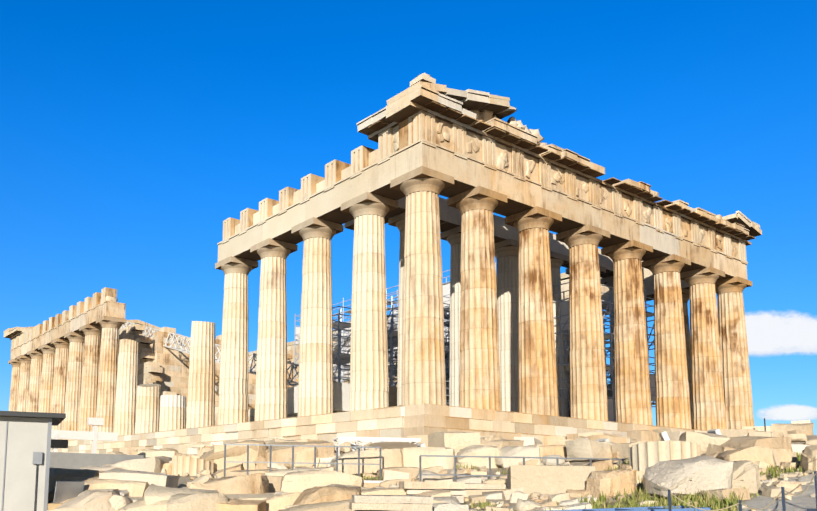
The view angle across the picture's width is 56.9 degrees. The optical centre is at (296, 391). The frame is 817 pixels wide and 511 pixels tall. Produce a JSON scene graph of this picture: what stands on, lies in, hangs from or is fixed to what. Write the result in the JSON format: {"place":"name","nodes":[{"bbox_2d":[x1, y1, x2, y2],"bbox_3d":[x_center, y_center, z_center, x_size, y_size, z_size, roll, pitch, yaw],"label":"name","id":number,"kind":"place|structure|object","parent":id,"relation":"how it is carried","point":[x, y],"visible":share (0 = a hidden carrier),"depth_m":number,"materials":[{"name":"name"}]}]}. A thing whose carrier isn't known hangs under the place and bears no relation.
{"place":"outdoors","nodes":[
{"label":"outdoors","id":0,"kind":"place"},
{"bbox_2d":[0,0,816,434],"label":"sky","id":1,"kind":"structure","parent":0,"point":[131,131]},
{"bbox_2d":[48,435,816,510],"bbox_3d":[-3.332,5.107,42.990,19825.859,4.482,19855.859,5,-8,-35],"label":"ground","id":2,"kind":"structure","parent":0,"point":[804,501],"depth_m":13.92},
{"bbox_2d":[0,411,84,510],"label":"site cabin","id":3,"kind":"object","parent":2,"relation":"on","point":[25,442],"visible":0.98,"depth_m":18.32,"materials":[{"name":"grey metal"}]},
{"bbox_2d":[48,503,62,510],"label":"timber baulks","id":4,"kind":"object","parent":2,"relation":"on","point":[52,506],"visible":0.26,"depth_m":17.47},
{"bbox_2d":[51,417,117,453],"bbox_3d":[-10.796,2.789,36.319,4.032,3.116,0.350,5,-8,-31],"label":"sign","id":5,"kind":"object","parent":2,"relation":"on","point":[94,435],"depth_m":36.59,"materials":[{"name":"white paint"}]},
{"bbox_2d":[50,452,143,468],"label":"concrete retaining wall","id":6,"kind":"structure","parent":2,"relation":"on","point":[69,460],"depth_m":27.38,"materials":[{"name":"beige concrete"}]},
{"bbox_2d":[224,436,624,482],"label":"metal railings","id":7,"kind":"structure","parent":2,"relation":"on","point":[343,439],"depth_m":19.34,"materials":[{"name":"grey metal"}]},
{"bbox_2d":[349,481,506,510],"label":"stone slabs","id":8,"kind":"structure","parent":2,"relation":"on","point":[414,502],"depth_m":12.00,"materials":[{"name":"beige stone"}]},
{"bbox_2d":[47,423,816,510],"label":"fallen marble blocks","id":9,"kind":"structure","parent":2,"relation":"on","point":[727,462],"depth_m":16.99,"materials":[{"name":"beige stone"}]},
{"bbox_2d":[172,440,700,475],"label":"fallen column drums","id":10,"kind":"object","parent":2,"relation":"on","point":[643,456],"visible":0.54,"depth_m":17.15,"materials":[{"name":"beige stone"}]},
{"bbox_2d":[221,452,813,510],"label":"grass","id":11,"kind":"structure","parent":2,"relation":"on","point":[714,503],"depth_m":13.54,"materials":[{"name":"green plant"}]},
{"bbox_2d":[351,429,721,450],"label":"stone blocks","id":12,"kind":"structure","parent":2,"relation":"on","point":[663,436],"depth_m":26.19,"materials":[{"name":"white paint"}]},
{"bbox_2d":[543,506,710,510],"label":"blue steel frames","id":13,"kind":"structure","parent":2,"relation":"on","point":[660,508],"depth_m":12.40,"materials":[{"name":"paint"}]},
{"bbox_2d":[668,471,816,510],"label":"fence posts","id":14,"kind":"object","parent":2,"relation":"on","point":[740,501],"visible":0.97,"depth_m":10.80,"materials":[{"name":"grey metal"}]},
{"bbox_2d":[670,474,815,510],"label":"rope barrier","id":15,"kind":"object","parent":14,"relation":"hanging from","point":[747,506],"visible":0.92,"depth_m":10.68,"materials":[{"name":"fabric"}]},
{"bbox_2d":[742,420,810,436],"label":"stone blocks","id":16,"kind":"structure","parent":2,"relation":"on","point":[761,428],"depth_m":40.19,"materials":[{"name":"stone"}]},
{"bbox_2d":[745,312,816,355],"bbox_3d":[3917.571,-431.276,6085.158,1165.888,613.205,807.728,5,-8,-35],"label":"cloud","id":17,"kind":"structure","parent":0,"point":[775,333],"depth_m":6086.32,"materials":[{"name":"white"}]},
{"bbox_2d":[758,404,816,420],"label":"cloud","id":18,"kind":"structure","parent":0,"point":[793,412],"depth_m":7102.91,"materials":[{"name":"white"}]},
{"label":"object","id":19,"kind":"object","parent":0,"visible":0},
{"bbox_2d":[50,403,721,454],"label":"krepidoma steps","id":20,"kind":"structure","parent":19,"relation":"on","point":[403,421],"depth_m":35.34,"materials":[{"name":"stone"}]},
{"bbox_2d":[119,321,349,415],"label":"crane","id":21,"kind":"object","parent":20,"relation":"on","point":[341,393],"visible":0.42,"depth_m":45.09,"materials":[{"name":"white paint"}]},
{"bbox_2d":[119,324,569,424],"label":"cella walls","id":22,"kind":"structure","parent":20,"relation":"on","point":[166,368],"depth_m":71.06,"materials":[{"name":"stone"}]},
{"bbox_2d":[8,166,754,440],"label":"columns","id":23,"kind":"structure","parent":20,"relation":"on","point":[79,378],"depth_m":41.26,"materials":[{"name":"stone"}]},
{"bbox_2d":[6,107,420,359],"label":"entablature","id":24,"kind":"structure","parent":23,"relation":"on","point":[370,170],"depth_m":40.85,"materials":[{"name":"stone"}]},
{"bbox_2d":[386,73,761,280],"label":"entablature","id":25,"kind":"structure","parent":23,"relation":"on","point":[470,139],"depth_m":37.72,"materials":[{"name":"stone"}]},
{"bbox_2d":[294,263,655,421],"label":"scaffolding","id":26,"kind":"object","parent":20,"relation":"on","point":[341,364],"visible":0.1,"depth_m":49.60,"materials":[{"name":"metal"}]},
{"bbox_2d":[388,212,614,416],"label":"porch columns","id":27,"kind":"structure","parent":20,"relation":"on","point":[506,253],"depth_m":43.76,"materials":[{"name":"beige stone"}]},
{"bbox_2d":[150,197,643,347],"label":"porch entablature","id":28,"kind":"structure","parent":27,"relation":"on","point":[450,217],"depth_m":43.80,"materials":[{"name":"beige stone"}]},
{"bbox_2d":[394,288,692,428],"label":"columns","id":29,"kind":"structure","parent":20,"relation":"on","point":[685,295],"depth_m":52.31,"materials":[{"name":"stone"}]},
{"bbox_2d":[3,261,688,355],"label":"entablature","id":30,"kind":"structure","parent":29,"relation":"on","point":[648,281],"depth_m":59.81,"materials":[{"name":"stone"}]}
]}

